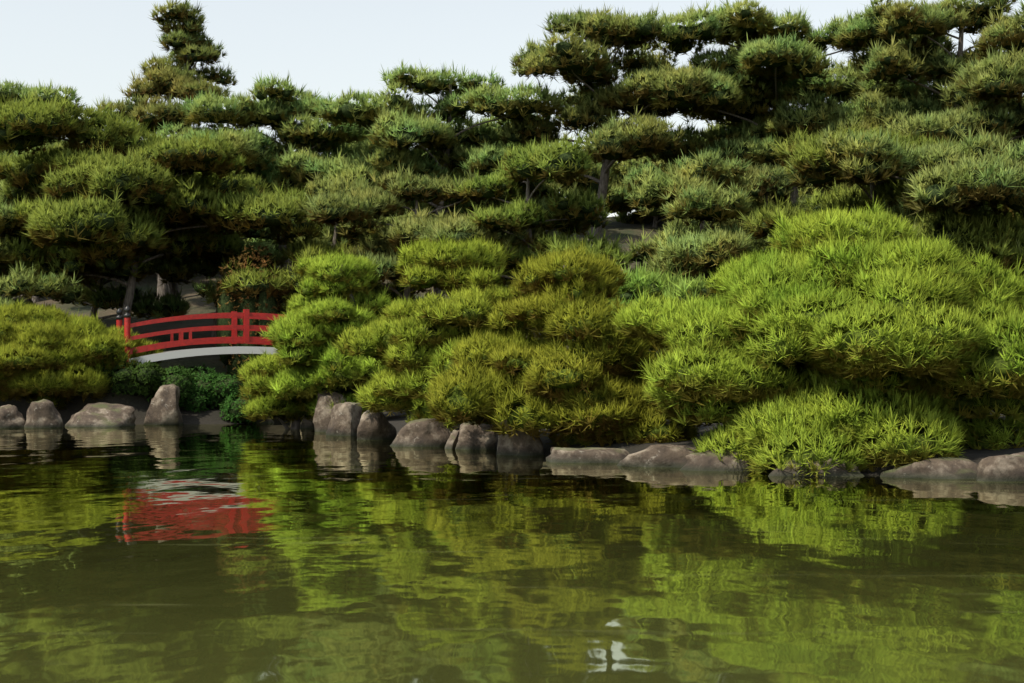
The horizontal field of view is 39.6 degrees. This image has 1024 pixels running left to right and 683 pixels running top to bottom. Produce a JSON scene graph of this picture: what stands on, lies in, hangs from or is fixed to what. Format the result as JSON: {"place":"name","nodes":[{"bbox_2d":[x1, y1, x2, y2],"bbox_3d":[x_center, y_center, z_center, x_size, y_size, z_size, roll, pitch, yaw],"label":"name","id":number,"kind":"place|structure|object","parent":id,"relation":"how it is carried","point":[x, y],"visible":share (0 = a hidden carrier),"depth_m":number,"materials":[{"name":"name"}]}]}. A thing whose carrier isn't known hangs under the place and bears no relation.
{"place":"outdoors","nodes":[
{"label":"outdoors","id":0,"kind":"place"},
{"bbox_2d":[0,419,1023,682],"bbox_3d":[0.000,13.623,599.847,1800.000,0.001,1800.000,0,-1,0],"label":"pond water","id":1,"kind":"structure","parent":0,"point":[274,551],"depth_m":11.52,"materials":[{"name":"green liquid"}]},
{"bbox_2d":[0,404,25,427],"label":"rock","id":2,"kind":"object","parent":1,"relation":"in","point":[11,416],"visible":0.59,"depth_m":39.45,"materials":[{"name":"grey stone"}]},
{"bbox_2d":[24,399,62,427],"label":"rock","id":3,"kind":"object","parent":1,"relation":"in","point":[43,413],"visible":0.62,"depth_m":39.36,"materials":[{"name":"grey stone"}]},
{"bbox_2d":[0,216,1023,475],"bbox_3d":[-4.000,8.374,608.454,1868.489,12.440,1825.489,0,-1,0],"label":"ground","id":4,"kind":"structure","parent":0,"point":[396,420],"depth_m":49.41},
{"bbox_2d":[0,199,84,330],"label":"pine","id":5,"kind":"object","parent":4,"relation":"on","point":[17,283],"visible":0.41,"depth_m":47.30,"materials":[{"name":"green plant"}]},
{"bbox_2d":[0,78,85,302],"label":"pine","id":6,"kind":"object","parent":4,"relation":"on","point":[15,90],"visible":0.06,"depth_m":62.15,"materials":[{"name":"green plant"}]},
{"bbox_2d":[0,140,124,302],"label":"pine","id":7,"kind":"object","parent":4,"relation":"on","point":[10,198],"visible":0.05,"depth_m":52.66,"materials":[{"name":"green plant"}]},
{"bbox_2d":[0,299,165,411],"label":"pine","id":8,"kind":"object","parent":4,"relation":"on","point":[46,353],"visible":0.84,"depth_m":41.79,"materials":[{"name":"green plant"}]},
{"bbox_2d":[75,363,118,387],"bbox_3d":[-12.347,1.115,43.253,2.180,1.221,1.877,0,-1,0],"label":"shrub","id":9,"kind":"object","parent":4,"relation":"on","point":[104,370],"visible":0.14,"depth_m":42.60,"materials":[{"name":"green plant"}]},
{"bbox_2d":[65,402,136,426],"bbox_3d":[-11.839,2.287,40.575,1.891,1.074,1.912,0,-1,16],"label":"rock","id":10,"kind":"object","parent":4,"relation":"on","point":[101,414],"visible":0.61,"depth_m":40.38,"materials":[{"name":"grey stone"}]},
{"bbox_2d":[53,244,197,328],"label":"pine","id":11,"kind":"object","parent":4,"relation":"on","point":[163,306],"visible":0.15,"depth_m":55.72,"materials":[{"name":"green plant"}]},
{"bbox_2d":[106,360,166,397],"bbox_3d":[-11.335,1.143,42.914,2.156,1.412,2.342,0,-1,0],"label":"shrub","id":12,"kind":"object","parent":4,"relation":"on","point":[144,378],"visible":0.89,"depth_m":42.27,"materials":[{"name":"green plant"}]},
{"bbox_2d":[84,61,242,312],"bbox_3d":[-13.944,-6.451,59.295,8.178,11.534,8.858,0,-1,0],"label":"pine","id":13,"kind":"object","parent":4,"relation":"on","point":[170,83],"visible":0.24,"depth_m":59.05,"materials":[{"name":"green plant"}]},
{"bbox_2d":[144,384,183,424],"bbox_3d":[-10.230,2.070,41.850,1.123,1.655,1.030,0,-1,0],"label":"rock","id":14,"kind":"object","parent":4,"relation":"on","point":[163,408],"visible":0.77,"depth_m":41.42,"materials":[{"name":"grey stone"}]},
{"bbox_2d":[0,87,329,324],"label":"pine","id":15,"kind":"object","parent":4,"relation":"on","point":[143,201],"visible":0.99,"depth_m":47.98,"materials":[{"name":"green plant"}]},
{"bbox_2d":[144,364,200,402],"bbox_3d":[-10.218,1.430,43.351,2.664,1.518,2.849,0,-1,0],"label":"shrub","id":16,"kind":"object","parent":4,"relation":"on","point":[182,382],"visible":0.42,"depth_m":42.32,"materials":[{"name":"green plant"}]},
{"bbox_2d":[137,0,237,298],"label":"pine","id":17,"kind":"object","parent":4,"relation":"on","point":[185,37],"visible":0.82,"depth_m":64.25,"materials":[{"name":"green plant"}]},
{"bbox_2d":[116,305,284,367],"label":"bridge","id":18,"kind":"structure","parent":4,"relation":"on","point":[245,315],"depth_m":43.73,"materials":[{"name":"red wood"}]},
{"bbox_2d":[147,205,273,279],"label":"pine","id":19,"kind":"object","parent":4,"relation":"on","point":[189,259],"depth_m":70.84,"materials":[{"name":"green plant"}]},
{"bbox_2d":[176,363,245,411],"bbox_3d":[-9.296,1.464,43.337,2.823,1.692,2.058,0,-1,0],"label":"shrub","id":20,"kind":"object","parent":4,"relation":"on","point":[209,390],"visible":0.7,"depth_m":42.72,"materials":[{"name":"green plant"}]},
{"bbox_2d":[143,209,287,336],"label":"pine","id":21,"kind":"object","parent":4,"relation":"on","point":[176,271],"visible":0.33,"depth_m":54.98,"materials":[{"name":"green plant"}]},
{"bbox_2d":[219,389,257,423],"bbox_3d":[-8.152,2.081,43.091,1.547,1.326,2.340,0,-1,-13],"label":"shrub","id":22,"kind":"object","parent":4,"relation":"on","point":[230,405],"visible":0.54,"depth_m":42.27,"materials":[{"name":"green plant"}]},
{"bbox_2d":[212,245,280,381],"bbox_3d":[-8.878,-0.508,48.045,2.435,5.695,1.991,0,-1,0],"label":"maple shrub","id":23,"kind":"object","parent":4,"relation":"on","point":[261,302],"visible":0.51,"depth_m":47.55,"materials":[{"name":"green plant"}]},
{"bbox_2d":[216,127,291,211],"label":"pine","id":24,"kind":"object","parent":4,"relation":"on","point":[258,129],"depth_m":84.20,"materials":[{"name":"green plant"}]},
{"bbox_2d":[250,416,273,422],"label":"stone","id":25,"kind":"object","parent":4,"relation":"on","point":[265,421],"visible":0.07,"depth_m":42.98,"materials":[{"name":"grey stone"}]},
{"bbox_2d":[150,70,386,273],"bbox_3d":[-9.888,-5.602,57.268,10.513,10.441,9.331,0,-1,0],"label":"pine","id":26,"kind":"object","parent":4,"relation":"on","point":[307,138],"visible":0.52,"depth_m":55.70,"materials":[{"name":"green plant"}]},
{"bbox_2d":[231,348,317,428],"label":"pine","id":27,"kind":"object","parent":4,"relation":"on","point":[265,403],"visible":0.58,"depth_m":37.84,"materials":[{"name":"green plant"}]},
{"bbox_2d":[212,233,401,318],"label":"pine","id":28,"kind":"object","parent":4,"relation":"on","point":[286,286],"visible":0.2,"depth_m":47.57,"materials":[{"name":"green plant"}]},
{"bbox_2d":[300,415,313,427],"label":"stone","id":29,"kind":"object","parent":4,"relation":"on","point":[306,423],"visible":0.08,"depth_m":39.16,"materials":[{"name":"grey stone"}]},
{"bbox_2d":[313,390,345,431],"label":"rock","id":30,"kind":"object","parent":4,"relation":"on","point":[321,418],"visible":0.47,"depth_m":36.81,"materials":[{"name":"grey stone"}]},
{"bbox_2d":[258,248,414,419],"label":"pine","id":31,"kind":"object","parent":4,"relation":"on","point":[303,333],"visible":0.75,"depth_m":37.16,"materials":[{"name":"green plant"}]},
{"bbox_2d":[326,402,361,435],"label":"rock","id":32,"kind":"object","parent":4,"relation":"on","point":[345,418],"visible":0.6,"depth_m":34.64,"materials":[{"name":"grey stone"}]},
{"bbox_2d":[273,168,429,327],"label":"pine","id":33,"kind":"object","parent":4,"relation":"on","point":[335,234],"visible":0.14,"depth_m":51.37,"materials":[{"name":"green plant"}]},
{"bbox_2d":[241,128,464,263],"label":"pine","id":34,"kind":"object","parent":4,"relation":"on","point":[408,204],"depth_m":70.52,"materials":[{"name":"green plant"}]},
{"bbox_2d":[357,410,396,439],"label":"rock","id":35,"kind":"object","parent":4,"relation":"on","point":[375,426],"visible":0.51,"depth_m":32.52,"materials":[{"name":"grey stone"}]},
{"bbox_2d":[293,170,549,219],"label":"pine","id":36,"kind":"object","parent":4,"relation":"on","point":[471,178],"depth_m":74.33,"materials":[{"name":"green plant"}]},
{"bbox_2d":[295,160,550,329],"bbox_3d":[-2.985,-2.630,47.203,7.782,7.105,8.406,1,-1,-40],"label":"pine","id":37,"kind":"object","parent":4,"relation":"on","point":[363,209],"visible":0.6,"depth_m":46.87,"materials":[{"name":"green plant"}]},
{"bbox_2d":[390,418,459,446],"bbox_3d":[-1.888,2.112,29.983,1.588,1.027,0.839,0,-1,0],"label":"rock","id":38,"kind":"object","parent":4,"relation":"on","point":[420,433],"visible":0.49,"depth_m":29.68,"materials":[{"name":"grey stone"}]},
{"bbox_2d":[310,59,564,312],"bbox_3d":[-2.878,-5.590,56.042,10.122,11.310,9.767,0,-1,0],"label":"pine","id":39,"kind":"object","parent":4,"relation":"on","point":[441,143],"visible":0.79,"depth_m":53.79,"materials":[{"name":"green plant"}]},
{"bbox_2d":[332,229,543,431],"bbox_3d":[-1.291,-0.178,31.793,5.096,4.814,4.498,-1,-1,40],"label":"pine","id":40,"kind":"object","parent":4,"relation":"on","point":[416,358],"visible":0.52,"depth_m":30.88,"materials":[{"name":"green plant"}]},
{"bbox_2d":[445,430,458,448],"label":"rock","id":41,"kind":"object","parent":4,"relation":"on","point":[452,441],"visible":0.26,"depth_m":28.98,"materials":[{"name":"grey stone"}]},
{"bbox_2d":[455,423,497,449],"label":"rock","id":42,"kind":"object","parent":4,"relation":"on","point":[473,437],"visible":0.52,"depth_m":28.66,"materials":[{"name":"grey stone"}]},
{"bbox_2d":[496,417,543,455],"bbox_3d":[0.221,1.956,26.939,1.038,1.264,0.860,0,-1,0],"label":"rock","id":43,"kind":"object","parent":4,"relation":"on","point":[522,444],"visible":0.31,"depth_m":26.65,"materials":[{"name":"grey stone"}]},
{"bbox_2d":[426,127,636,340],"bbox_3d":[0.351,-3.009,46.422,7.202,7.347,7.574,0,-1,0],"label":"pine","id":44,"kind":"object","parent":4,"relation":"on","point":[533,166],"visible":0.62,"depth_m":45.04,"materials":[{"name":"green plant"}]},
{"bbox_2d":[458,179,606,289],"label":"pine","id":45,"kind":"object","parent":4,"relation":"on","point":[541,192],"visible":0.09,"depth_m":58.66,"materials":[{"name":"green plant"}]},
{"bbox_2d":[451,114,614,230],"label":"pine","id":46,"kind":"object","parent":4,"relation":"on","point":[596,173],"visible":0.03,"depth_m":78.16,"materials":[{"name":"green plant"}]},
{"bbox_2d":[423,241,701,447],"bbox_3d":[1.041,0.038,27.182,5.499,4.249,3.836,0,-1,18],"label":"pine","id":47,"kind":"object","parent":4,"relation":"on","point":[584,386],"visible":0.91,"depth_m":26.40,"materials":[{"name":"green plant"}]},
{"bbox_2d":[546,447,629,462],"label":"rock","id":48,"kind":"object","parent":4,"relation":"on","point":[587,455],"visible":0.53,"depth_m":24.58,"materials":[{"name":"grey stone"}]},
{"bbox_2d":[495,3,717,246],"bbox_3d":[3.367,-6.815,54.944,8.600,13.194,9.631,0,-1,0],"label":"pine","id":49,"kind":"object","parent":4,"relation":"on","point":[600,102],"visible":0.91,"depth_m":53.02,"materials":[{"name":"green plant"}]},
{"bbox_2d":[560,149,671,226],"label":"pine","id":50,"kind":"object","parent":4,"relation":"on","point":[623,173],"visible":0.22,"depth_m":83.07,"materials":[{"name":"green plant"}]},
{"bbox_2d":[583,259,719,351],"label":"pine","id":51,"kind":"object","parent":4,"relation":"on","point":[657,283],"visible":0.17,"depth_m":38.28,"materials":[{"name":"green plant"}]},
{"bbox_2d":[617,444,714,467],"bbox_3d":[2.513,2.093,23.672,1.948,0.756,0.978,0,-1,0],"label":"rock","id":52,"kind":"object","parent":4,"relation":"on","point":[666,455],"visible":0.38,"depth_m":23.45,"materials":[{"name":"grey stone"}]},
{"bbox_2d":[616,147,780,305],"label":"pine","id":53,"kind":"object","parent":4,"relation":"on","point":[702,194],"visible":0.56,"depth_m":43.80,"materials":[{"name":"green plant"}]},
{"bbox_2d":[680,449,776,470],"bbox_3d":[3.743,2.118,22.859,2.183,0.758,1.011,0,-1,0],"label":"rock","id":54,"kind":"object","parent":4,"relation":"on","point":[708,460],"visible":0.3,"depth_m":22.55,"materials":[{"name":"grey stone"}]},
{"bbox_2d":[632,121,851,234],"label":"pine","id":55,"kind":"object","parent":4,"relation":"on","point":[648,212],"visible":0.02,"depth_m":71.07,"materials":[{"name":"green plant"}]},
{"bbox_2d":[673,157,818,307],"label":"pine","id":56,"kind":"object","parent":4,"relation":"on","point":[765,181],"visible":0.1,"depth_m":49.54,"materials":[{"name":"green plant"}]},
{"bbox_2d":[625,0,931,204],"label":"pine","id":57,"kind":"object","parent":4,"relation":"on","point":[748,89],"visible":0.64,"depth_m":54.15,"materials":[{"name":"green plant"}]},
{"bbox_2d":[768,459,863,476],"bbox_3d":[4.595,2.127,21.864,1.554,0.675,1.098,0,-1,0],"label":"rock","id":58,"kind":"object","parent":4,"relation":"on","point":[837,470],"visible":0.35,"depth_m":21.43,"materials":[{"name":"grey stone"}]},
{"bbox_2d":[609,198,1023,476],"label":"pine","id":59,"kind":"object","parent":4,"relation":"on","point":[922,337],"visible":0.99,"depth_m":22.67,"materials":[{"name":"green plant"}]},
{"bbox_2d":[738,122,1023,271],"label":"pine","id":60,"kind":"object","parent":4,"relation":"on","point":[801,148],"visible":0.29,"depth_m":39.55,"materials":[{"name":"green plant"}]},
{"bbox_2d":[772,0,1023,158],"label":"pine","id":61,"kind":"object","parent":4,"relation":"on","point":[986,84],"visible":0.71,"depth_m":50.18,"materials":[{"name":"green plant"}]},
{"bbox_2d":[787,124,1023,280],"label":"pine","id":62,"kind":"object","parent":4,"relation":"on","point":[961,173],"visible":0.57,"depth_m":38.18,"materials":[{"name":"green plant"}]},
{"bbox_2d":[821,35,1023,189],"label":"pine","id":63,"kind":"object","parent":4,"relation":"on","point":[844,75],"visible":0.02,"depth_m":60.74,"materials":[{"name":"green plant"}]},
{"bbox_2d":[880,457,977,478],"bbox_3d":[6.499,2.092,21.289,1.834,0.726,1.252,0,-1,-21],"label":"rock","id":64,"kind":"object","parent":4,"relation":"on","point":[947,468],"visible":0.49,"depth_m":21.06,"materials":[{"name":"grey stone"}]},
{"bbox_2d":[976,452,1023,481],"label":"rock","id":65,"kind":"object","parent":4,"relation":"on","point":[1004,468],"visible":0.61,"depth_m":20.45,"materials":[{"name":"grey stone"}]},
{"bbox_2d":[0,0,1023,216],"label":"sky","id":66,"kind":"structure","parent":0,"point":[93,47],"materials":[{"name":"white"}]}
]}

